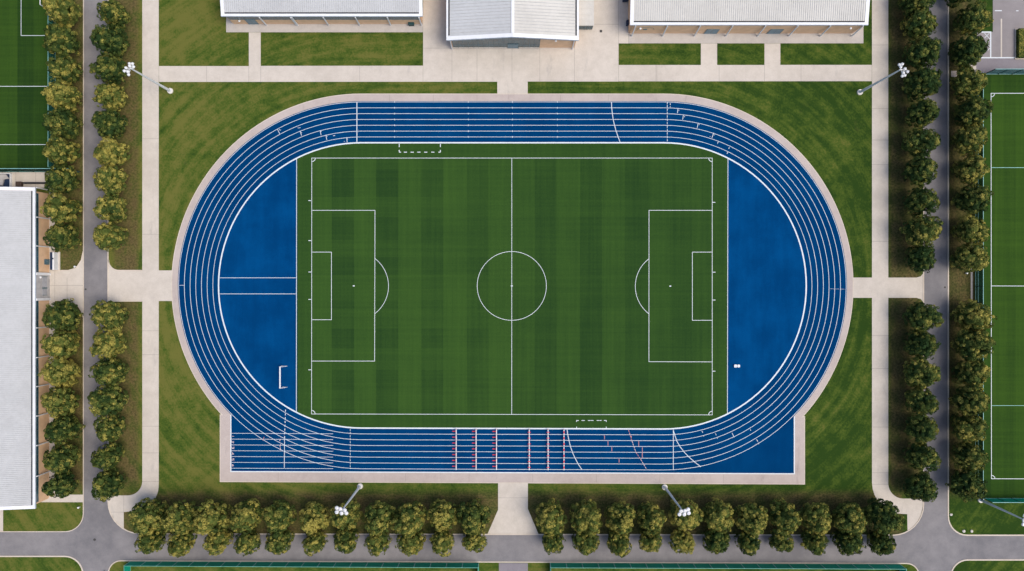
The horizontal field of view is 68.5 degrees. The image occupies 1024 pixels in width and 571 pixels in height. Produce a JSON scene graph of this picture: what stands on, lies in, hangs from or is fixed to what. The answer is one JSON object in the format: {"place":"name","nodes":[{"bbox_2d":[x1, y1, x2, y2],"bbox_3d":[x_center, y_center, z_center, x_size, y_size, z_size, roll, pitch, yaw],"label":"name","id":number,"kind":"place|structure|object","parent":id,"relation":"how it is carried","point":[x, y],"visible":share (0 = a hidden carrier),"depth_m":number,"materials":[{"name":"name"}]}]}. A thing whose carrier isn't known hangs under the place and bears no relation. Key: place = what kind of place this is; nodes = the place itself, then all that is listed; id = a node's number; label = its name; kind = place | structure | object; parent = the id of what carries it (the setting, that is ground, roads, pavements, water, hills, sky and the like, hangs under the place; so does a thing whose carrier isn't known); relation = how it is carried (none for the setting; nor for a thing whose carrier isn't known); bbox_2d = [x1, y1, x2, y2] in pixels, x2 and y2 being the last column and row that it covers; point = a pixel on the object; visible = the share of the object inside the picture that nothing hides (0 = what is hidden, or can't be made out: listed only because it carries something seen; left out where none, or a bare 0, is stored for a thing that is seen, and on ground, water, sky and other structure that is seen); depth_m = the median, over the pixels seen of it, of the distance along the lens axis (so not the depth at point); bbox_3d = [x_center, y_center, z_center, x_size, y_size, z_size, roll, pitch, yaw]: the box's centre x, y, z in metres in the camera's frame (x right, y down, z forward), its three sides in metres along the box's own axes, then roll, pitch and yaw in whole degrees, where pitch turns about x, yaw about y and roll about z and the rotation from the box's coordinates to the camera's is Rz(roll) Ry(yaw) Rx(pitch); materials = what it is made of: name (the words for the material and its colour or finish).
{"place":"outdoors","nodes":[
{"label":"outdoors","id":0,"kind":"place"},
{"bbox_2d":[42,257,82,501],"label":"driveway","id":1,"kind":"structure","parent":0,"point":[66,285],"depth_m":199.97,"materials":[{"name":"concrete"}]},
{"bbox_2d":[109,270,141,300],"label":"path","id":2,"kind":"structure","parent":0,"point":[125,285],"depth_m":199.97,"materials":[{"name":"concrete"}]},
{"bbox_2d":[109,0,158,527],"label":"path","id":3,"kind":"structure","parent":0,"point":[119,505],"depth_m":199.97,"materials":[{"name":"concrete"}]},
{"bbox_2d":[159,32,422,81],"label":"path","id":4,"kind":"structure","parent":0,"point":[254,71],"depth_m":199.97,"materials":[{"name":"concrete"}]},
{"bbox_2d":[226,17,422,31],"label":"pavement","id":5,"kind":"structure","parent":0,"point":[231,26],"depth_m":199.97,"materials":[{"name":"concrete"}]},
{"bbox_2d":[220,0,422,25],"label":"sports hall","id":6,"kind":"structure","parent":5,"relation":"on","point":[297,12],"depth_m":193.69,"materials":[{"name":"metal"}]},
{"bbox_2d":[0,0,1023,570],"bbox_3d":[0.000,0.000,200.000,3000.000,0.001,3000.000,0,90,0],"label":"ground","id":7,"kind":"structure","parent":0,"point":[824,128],"depth_m":200.00,"materials":[{"name":"green plant"}]},
{"bbox_2d":[0,187,50,509],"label":"sports hall","id":8,"kind":"structure","parent":7,"relation":"on","point":[25,274],"depth_m":193.46,"materials":[{"name":"metal"}]},
{"bbox_2d":[36,193,38,502],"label":"window","id":9,"kind":"structure","parent":8,"relation":"in","point":[37,194],"depth_m":194.98,"materials":[{"name":"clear glass"}]},
{"bbox_2d":[0,0,55,167],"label":"training pitch","id":10,"kind":"object","parent":7,"relation":"on","point":[23,84],"visible":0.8,"depth_m":199.98,"materials":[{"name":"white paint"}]},
{"bbox_2d":[38,356,81,387],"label":"tree","id":11,"kind":"object","parent":7,"relation":"on","point":[57,372],"visible":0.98,"depth_m":191.84,"materials":[{"name":"green plant"}]},
{"bbox_2d":[40,330,79,359],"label":"tree","id":12,"kind":"object","parent":7,"relation":"on","point":[65,344],"visible":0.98,"depth_m":191.43,"materials":[{"name":"green plant"}]},
{"bbox_2d":[40,385,80,418],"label":"tree","id":13,"kind":"object","parent":7,"relation":"on","point":[61,401],"visible":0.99,"depth_m":191.91,"materials":[{"name":"green plant"}]},
{"bbox_2d":[42,23,80,57],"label":"tree","id":14,"kind":"object","parent":7,"relation":"on","point":[61,40],"visible":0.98,"depth_m":192.18,"materials":[{"name":"green plant"}]},
{"bbox_2d":[40,192,82,224],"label":"tree","id":15,"kind":"object","parent":7,"relation":"on","point":[59,208],"visible":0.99,"depth_m":191.26,"materials":[{"name":"green plant"}]},
{"bbox_2d":[42,441,80,474],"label":"tree","id":16,"kind":"object","parent":7,"relation":"on","point":[61,459],"visible":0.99,"depth_m":192.90,"materials":[{"name":"green plant"}]},
{"bbox_2d":[42,135,80,164],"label":"tree","id":17,"kind":"object","parent":7,"relation":"on","point":[55,150],"visible":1,"depth_m":191.85,"materials":[{"name":"green plant"}]},
{"bbox_2d":[41,78,82,112],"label":"tree","id":18,"kind":"object","parent":7,"relation":"on","point":[57,93],"visible":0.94,"depth_m":192.47,"materials":[{"name":"green plant"}]},
{"bbox_2d":[41,298,83,332],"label":"tree","id":19,"kind":"object","parent":7,"relation":"on","point":[65,316],"visible":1,"depth_m":192.09,"materials":[{"name":"green plant"}]},
{"bbox_2d":[42,0,82,29],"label":"tree","id":20,"kind":"object","parent":7,"relation":"on","point":[60,11],"visible":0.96,"depth_m":191.57,"materials":[{"name":"green plant"}]},
{"bbox_2d":[42,106,83,139],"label":"tree","id":21,"kind":"object","parent":7,"relation":"on","point":[63,122],"visible":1,"depth_m":191.54,"materials":[{"name":"green plant"}]},
{"bbox_2d":[44,163,81,193],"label":"tree","id":22,"kind":"object","parent":7,"relation":"on","point":[62,177],"visible":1,"depth_m":192.41,"materials":[{"name":"green plant"}]},
{"bbox_2d":[43,222,82,251],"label":"tree","id":23,"kind":"object","parent":7,"relation":"on","point":[58,236],"visible":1,"depth_m":192.59,"materials":[{"name":"green plant"}]},
{"bbox_2d":[43,415,85,444],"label":"tree","id":24,"kind":"object","parent":7,"relation":"on","point":[62,428],"visible":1,"depth_m":192.38,"materials":[{"name":"green plant"}]},
{"bbox_2d":[46,54,82,85],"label":"tree","id":25,"kind":"object","parent":7,"relation":"on","point":[63,67],"visible":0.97,"depth_m":192.87,"materials":[{"name":"green plant"}]},
{"bbox_2d":[88,327,127,359],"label":"tree","id":26,"kind":"object","parent":7,"relation":"on","point":[107,344],"visible":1,"depth_m":192.23,"materials":[{"name":"green plant"}]},
{"bbox_2d":[89,52,126,84],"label":"tree","id":27,"kind":"object","parent":7,"relation":"on","point":[106,68],"visible":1,"depth_m":192.33,"materials":[{"name":"green plant"}]},
{"bbox_2d":[87,384,129,420],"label":"tree","id":28,"kind":"object","parent":7,"relation":"on","point":[104,402],"visible":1,"depth_m":191.89,"materials":[{"name":"green plant"}]},
{"bbox_2d":[88,356,129,385],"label":"tree","id":29,"kind":"object","parent":7,"relation":"on","point":[107,371],"visible":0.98,"depth_m":192.70,"materials":[{"name":"green plant"}]},
{"bbox_2d":[89,300,129,331],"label":"tree","id":30,"kind":"object","parent":7,"relation":"on","point":[110,315],"visible":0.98,"depth_m":192.91,"materials":[{"name":"green plant"}]},
{"bbox_2d":[91,468,127,501],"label":"tree","id":31,"kind":"object","parent":7,"relation":"on","point":[106,484],"visible":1,"depth_m":192.55,"materials":[{"name":"green plant"}]},
{"bbox_2d":[91,109,127,139],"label":"tree","id":32,"kind":"object","parent":7,"relation":"on","point":[107,123],"visible":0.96,"depth_m":192.39,"materials":[{"name":"green plant"}]},
{"bbox_2d":[89,24,130,57],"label":"tree","id":33,"kind":"object","parent":7,"relation":"on","point":[110,40],"visible":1,"depth_m":192.57,"materials":[{"name":"green plant"}]},
{"bbox_2d":[93,193,126,223],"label":"tree","id":34,"kind":"object","parent":7,"relation":"on","point":[111,207],"visible":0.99,"depth_m":192.58,"materials":[{"name":"green plant"}]},
{"bbox_2d":[92,222,128,251],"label":"tree","id":35,"kind":"object","parent":7,"relation":"on","point":[108,237],"visible":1,"depth_m":191.87,"materials":[{"name":"green plant"}]},
{"bbox_2d":[93,163,128,196],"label":"tree","id":36,"kind":"object","parent":7,"relation":"on","point":[111,179],"visible":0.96,"depth_m":191.97,"materials":[{"name":"green plant"}]},
{"bbox_2d":[93,136,129,166],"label":"tree","id":37,"kind":"object","parent":7,"relation":"on","point":[109,152],"visible":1,"depth_m":191.94,"materials":[{"name":"green plant"}]},
{"bbox_2d":[128,497,168,536],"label":"tree","id":38,"kind":"object","parent":7,"relation":"on","point":[144,516],"visible":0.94,"depth_m":191.18,"materials":[{"name":"green plant"}]},
{"bbox_2d":[160,499,196,535],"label":"tree","id":39,"kind":"object","parent":7,"relation":"on","point":[178,518],"visible":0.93,"depth_m":190.87,"materials":[{"name":"green plant"}]},
{"bbox_2d":[193,498,231,536],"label":"tree","id":40,"kind":"object","parent":7,"relation":"on","point":[211,518],"visible":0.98,"depth_m":191.00,"materials":[{"name":"green plant"}]},
{"bbox_2d":[230,498,265,534],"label":"tree","id":41,"kind":"object","parent":7,"relation":"on","point":[246,516],"visible":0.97,"depth_m":191.57,"materials":[{"name":"green plant"}]},
{"bbox_2d":[262,499,297,532],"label":"tree","id":42,"kind":"object","parent":7,"relation":"on","point":[279,515],"visible":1,"depth_m":192.34,"materials":[{"name":"green plant"}]},
{"bbox_2d":[124,561,478,570],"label":"fence","id":43,"kind":"object","parent":7,"relation":"on","point":[127,566],"visible":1,"depth_m":198.26,"materials":[{"name":"teal"}]},
{"bbox_2d":[299,501,329,534],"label":"tree","id":44,"kind":"object","parent":7,"relation":"on","point":[313,517],"visible":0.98,"depth_m":192.38,"materials":[{"name":"green plant"}]},
{"bbox_2d":[361,500,398,535],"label":"tree","id":45,"kind":"object","parent":7,"relation":"on","point":[379,515],"visible":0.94,"depth_m":190.89,"materials":[{"name":"green plant"}]},
{"bbox_2d":[390,500,426,538],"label":"tree","id":46,"kind":"object","parent":7,"relation":"on","point":[409,517],"visible":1,"depth_m":190.62,"materials":[{"name":"green plant"}]},
{"bbox_2d":[425,498,457,531],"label":"tree","id":47,"kind":"object","parent":7,"relation":"on","point":[442,515],"visible":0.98,"depth_m":192.24,"materials":[{"name":"green plant"}]},
{"bbox_2d":[456,498,490,535],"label":"tree","id":48,"kind":"object","parent":7,"relation":"on","point":[474,518],"visible":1,"depth_m":192.15,"materials":[{"name":"green plant"}]},
{"bbox_2d":[0,0,1023,570],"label":"kerb","id":49,"kind":"structure","parent":7,"relation":"on","point":[630,534],"depth_m":199.88,"materials":[{"name":"concrete"}]},
{"bbox_2d":[297,143,726,427],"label":"infield","id":50,"kind":"object","parent":7,"relation":"on","point":[613,150],"visible":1,"depth_m":199.93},
{"bbox_2d":[296,144,727,427],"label":"football pitch","id":51,"kind":"object","parent":50,"relation":"on","point":[511,286],"visible":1,"depth_m":199.92,"materials":[{"name":"plant"}]},
{"bbox_2d":[171,94,853,483],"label":"track surround","id":52,"kind":"object","parent":7,"relation":"on","point":[227,474],"visible":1,"depth_m":199.95,"materials":[{"name":"concrete"}]},
{"bbox_2d":[535,497,567,534],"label":"tree","id":53,"kind":"object","parent":7,"relation":"on","point":[552,518],"visible":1,"depth_m":191.47,"materials":[{"name":"green plant"}]},
{"bbox_2d":[569,498,602,535],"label":"tree","id":54,"kind":"object","parent":7,"relation":"on","point":[587,516],"visible":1,"depth_m":190.56,"materials":[{"name":"green plant"}]},
{"bbox_2d":[603,500,636,533],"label":"tree","id":55,"kind":"object","parent":7,"relation":"on","point":[620,516],"visible":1,"depth_m":191.14,"materials":[{"name":"green plant"}]},
{"bbox_2d":[668,497,703,531],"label":"tree","id":56,"kind":"object","parent":7,"relation":"on","point":[691,521],"visible":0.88,"depth_m":192.01,"materials":[{"name":"green plant"}]},
{"bbox_2d":[700,497,734,533],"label":"tree","id":57,"kind":"object","parent":7,"relation":"on","point":[717,514],"visible":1,"depth_m":191.88,"materials":[{"name":"green plant"}]},
{"bbox_2d":[550,563,906,570],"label":"fence","id":58,"kind":"object","parent":7,"relation":"on","point":[724,566],"visible":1,"depth_m":198.36,"materials":[{"name":"teal"}]},
{"bbox_2d":[733,502,768,534],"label":"tree","id":59,"kind":"object","parent":7,"relation":"on","point":[751,520],"visible":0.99,"depth_m":191.62,"materials":[{"name":"green plant"}]},
{"bbox_2d":[767,498,801,535],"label":"tree","id":60,"kind":"object","parent":7,"relation":"on","point":[784,516],"visible":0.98,"depth_m":191.88,"materials":[{"name":"green plant"}]},
{"bbox_2d":[799,502,831,535],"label":"tree","id":61,"kind":"object","parent":7,"relation":"on","point":[818,520],"visible":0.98,"depth_m":191.41,"materials":[{"name":"green plant"}]},
{"bbox_2d":[830,501,867,536],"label":"tree","id":62,"kind":"object","parent":7,"relation":"on","point":[848,518],"visible":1,"depth_m":191.51,"materials":[{"name":"green plant"}]},
{"bbox_2d":[864,497,905,534],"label":"tree","id":63,"kind":"object","parent":7,"relation":"on","point":[885,516],"visible":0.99,"depth_m":191.44,"materials":[{"name":"green plant"}]},
{"bbox_2d":[899,6,938,40],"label":"tree","id":64,"kind":"object","parent":7,"relation":"on","point":[919,24],"visible":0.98,"depth_m":192.72,"materials":[{"name":"green plant"}]},
{"bbox_2d":[902,152,937,187],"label":"tree","id":65,"kind":"object","parent":7,"relation":"on","point":[920,170],"visible":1,"depth_m":192.08,"materials":[{"name":"green plant"}]},
{"bbox_2d":[903,470,937,501],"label":"tree","id":66,"kind":"object","parent":7,"relation":"on","point":[919,486],"visible":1,"depth_m":192.28,"materials":[{"name":"green plant"}]},
{"bbox_2d":[901,127,940,155],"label":"tree","id":67,"kind":"object","parent":7,"relation":"on","point":[919,141],"visible":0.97,"depth_m":192.00,"materials":[{"name":"green plant"}]},
{"bbox_2d":[903,410,938,444],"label":"tree","id":68,"kind":"object","parent":7,"relation":"on","point":[920,428],"visible":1,"depth_m":191.87,"materials":[{"name":"green plant"}]},
{"bbox_2d":[899,213,943,245],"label":"tree","id":69,"kind":"object","parent":7,"relation":"on","point":[926,229],"visible":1,"depth_m":191.58,"materials":[{"name":"green plant"}]},
{"bbox_2d":[902,355,940,389],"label":"tree","id":70,"kind":"object","parent":7,"relation":"on","point":[920,373],"visible":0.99,"depth_m":192.13,"materials":[{"name":"green plant"}]},
{"bbox_2d":[902,186,940,216],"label":"tree","id":71,"kind":"object","parent":7,"relation":"on","point":[921,202],"visible":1,"depth_m":191.81,"materials":[{"name":"green plant"}]},
{"bbox_2d":[902,440,941,471],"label":"tree","id":72,"kind":"object","parent":7,"relation":"on","point":[920,456],"visible":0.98,"depth_m":192.22,"materials":[{"name":"green plant"}]},
{"bbox_2d":[903,329,940,359],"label":"tree","id":73,"kind":"object","parent":7,"relation":"on","point":[919,343],"visible":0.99,"depth_m":192.43,"materials":[{"name":"green plant"}]},
{"bbox_2d":[902,63,942,101],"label":"tree","id":74,"kind":"object","parent":7,"relation":"on","point":[925,81],"visible":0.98,"depth_m":191.81,"materials":[{"name":"green plant"}]},
{"bbox_2d":[902,35,942,69],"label":"tree","id":75,"kind":"object","parent":7,"relation":"on","point":[921,52],"visible":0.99,"depth_m":191.56,"materials":[{"name":"green plant"}]},
{"bbox_2d":[905,95,939,128],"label":"tree","id":76,"kind":"object","parent":7,"relation":"on","point":[923,112],"visible":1,"depth_m":192.37,"materials":[{"name":"green plant"}]},
{"bbox_2d":[902,301,943,331],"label":"tree","id":77,"kind":"object","parent":7,"relation":"on","point":[921,315],"visible":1,"depth_m":191.93,"materials":[{"name":"green plant"}]},
{"bbox_2d":[945,468,987,502],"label":"tree","id":78,"kind":"object","parent":7,"relation":"on","point":[968,484],"visible":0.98,"depth_m":192.58,"materials":[{"name":"green plant"}]},
{"bbox_2d":[947,30,989,68],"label":"tree","id":79,"kind":"object","parent":7,"relation":"on","point":[972,48],"visible":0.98,"depth_m":192.23,"materials":[{"name":"green plant"}]},
{"bbox_2d":[949,67,987,100],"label":"tree","id":80,"kind":"object","parent":7,"relation":"on","point":[970,82],"visible":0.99,"depth_m":192.81,"materials":[{"name":"green plant"}]},
{"bbox_2d":[950,122,987,156],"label":"tree","id":81,"kind":"object","parent":7,"relation":"on","point":[967,141],"visible":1,"depth_m":192.32,"materials":[{"name":"green plant"}]},
{"bbox_2d":[948,383,990,416],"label":"tree","id":82,"kind":"object","parent":7,"relation":"on","point":[968,400],"visible":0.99,"depth_m":191.10,"materials":[{"name":"green plant"}]},
{"bbox_2d":[949,242,989,272],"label":"tree","id":83,"kind":"object","parent":7,"relation":"on","point":[976,257],"visible":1,"depth_m":191.89,"materials":[{"name":"green plant"}]},
{"bbox_2d":[950,412,988,442],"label":"tree","id":84,"kind":"object","parent":7,"relation":"on","point":[970,428],"visible":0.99,"depth_m":192.11,"materials":[{"name":"green plant"}]},
{"bbox_2d":[950,214,989,245],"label":"tree","id":85,"kind":"object","parent":7,"relation":"on","point":[970,228],"visible":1,"depth_m":192.56,"materials":[{"name":"green plant"}]},
{"bbox_2d":[950,155,989,183],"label":"tree","id":86,"kind":"object","parent":7,"relation":"on","point":[970,168],"visible":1,"depth_m":192.65,"materials":[{"name":"green plant"}]},
{"bbox_2d":[951,441,990,471],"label":"tree","id":87,"kind":"object","parent":7,"relation":"on","point":[970,456],"visible":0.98,"depth_m":192.35,"materials":[{"name":"green plant"}]},
{"bbox_2d":[951,359,990,389],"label":"tree","id":88,"kind":"object","parent":7,"relation":"on","point":[976,371],"visible":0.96,"depth_m":192.16,"materials":[{"name":"green plant"}]},
{"bbox_2d":[950,183,993,213],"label":"tree","id":89,"kind":"object","parent":7,"relation":"on","point":[974,199],"visible":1,"depth_m":191.75,"materials":[{"name":"green plant"}]},
{"bbox_2d":[950,327,995,362],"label":"tree","id":90,"kind":"object","parent":7,"relation":"on","point":[974,346],"visible":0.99,"depth_m":191.02,"materials":[{"name":"green plant"}]},
{"bbox_2d":[952,0,993,35],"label":"tree","id":91,"kind":"object","parent":7,"relation":"on","point":[977,16],"visible":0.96,"depth_m":192.19,"materials":[{"name":"green plant"}]},
{"bbox_2d":[952,95,993,128],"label":"tree","id":92,"kind":"object","parent":7,"relation":"on","point":[971,111],"visible":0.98,"depth_m":191.10,"materials":[{"name":"green plant"}]},
{"bbox_2d":[950,299,996,332],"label":"tree","id":93,"kind":"object","parent":7,"relation":"on","point":[972,315],"visible":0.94,"depth_m":192.31,"materials":[{"name":"green plant"}]},
{"bbox_2d":[977,0,1023,56],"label":"parking lot","id":94,"kind":"structure","parent":7,"relation":"on","point":[1010,16],"depth_m":199.98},
{"bbox_2d":[984,74,1023,497],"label":"training pitch","id":95,"kind":"object","parent":7,"relation":"on","point":[1004,302],"visible":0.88,"depth_m":199.98,"materials":[{"name":"green plant"}]},
{"bbox_2d":[0,0,1023,570],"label":"road","id":96,"kind":"structure","parent":0,"point":[932,540],"depth_m":199.98,"materials":[{"name":"asphalt"}]},
{"bbox_2d":[178,101,846,473],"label":"running track","id":97,"kind":"structure","parent":0,"point":[787,285],"depth_m":199.94,"materials":[{"name":"blue rubber"}]},
{"bbox_2d":[488,483,537,533],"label":"path","id":98,"kind":"structure","parent":0,"point":[513,516],"depth_m":199.97,"materials":[{"name":"concrete"}]},
{"bbox_2d":[423,0,627,93],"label":"plaza","id":99,"kind":"structure","parent":0,"point":[592,55],"depth_m":199.96,"materials":[{"name":"concrete"}]},
{"bbox_2d":[446,0,578,49],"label":"gabled hall","id":100,"kind":"structure","parent":99,"relation":"on","point":[502,24],"depth_m":191.19,"materials":[{"name":"metal"}]},
{"bbox_2d":[619,43,763,64],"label":"lawn","id":101,"kind":"structure","parent":0,"point":[684,53],"depth_m":199.96,"materials":[{"name":"green plant"}]},
{"bbox_2d":[619,43,871,80],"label":"path","id":102,"kind":"structure","parent":0,"point":[710,69],"depth_m":199.97,"materials":[{"name":"concrete"}]},
{"bbox_2d":[629,27,862,42],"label":"pavement","id":103,"kind":"structure","parent":0,"point":[857,37],"depth_m":199.97,"materials":[{"name":"concrete"}]},
{"bbox_2d":[628,0,869,36],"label":"sports hall","id":104,"kind":"structure","parent":103,"relation":"on","point":[747,16],"depth_m":192.77,"materials":[{"name":"beige metal"}]},
{"bbox_2d":[872,0,922,529],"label":"path","id":105,"kind":"structure","parent":0,"point":[911,509],"depth_m":199.97,"materials":[{"name":"concrete"}]},
{"bbox_2d":[888,274,922,300],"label":"path","id":106,"kind":"structure","parent":0,"point":[905,287],"depth_m":199.97,"materials":[{"name":"concrete"}]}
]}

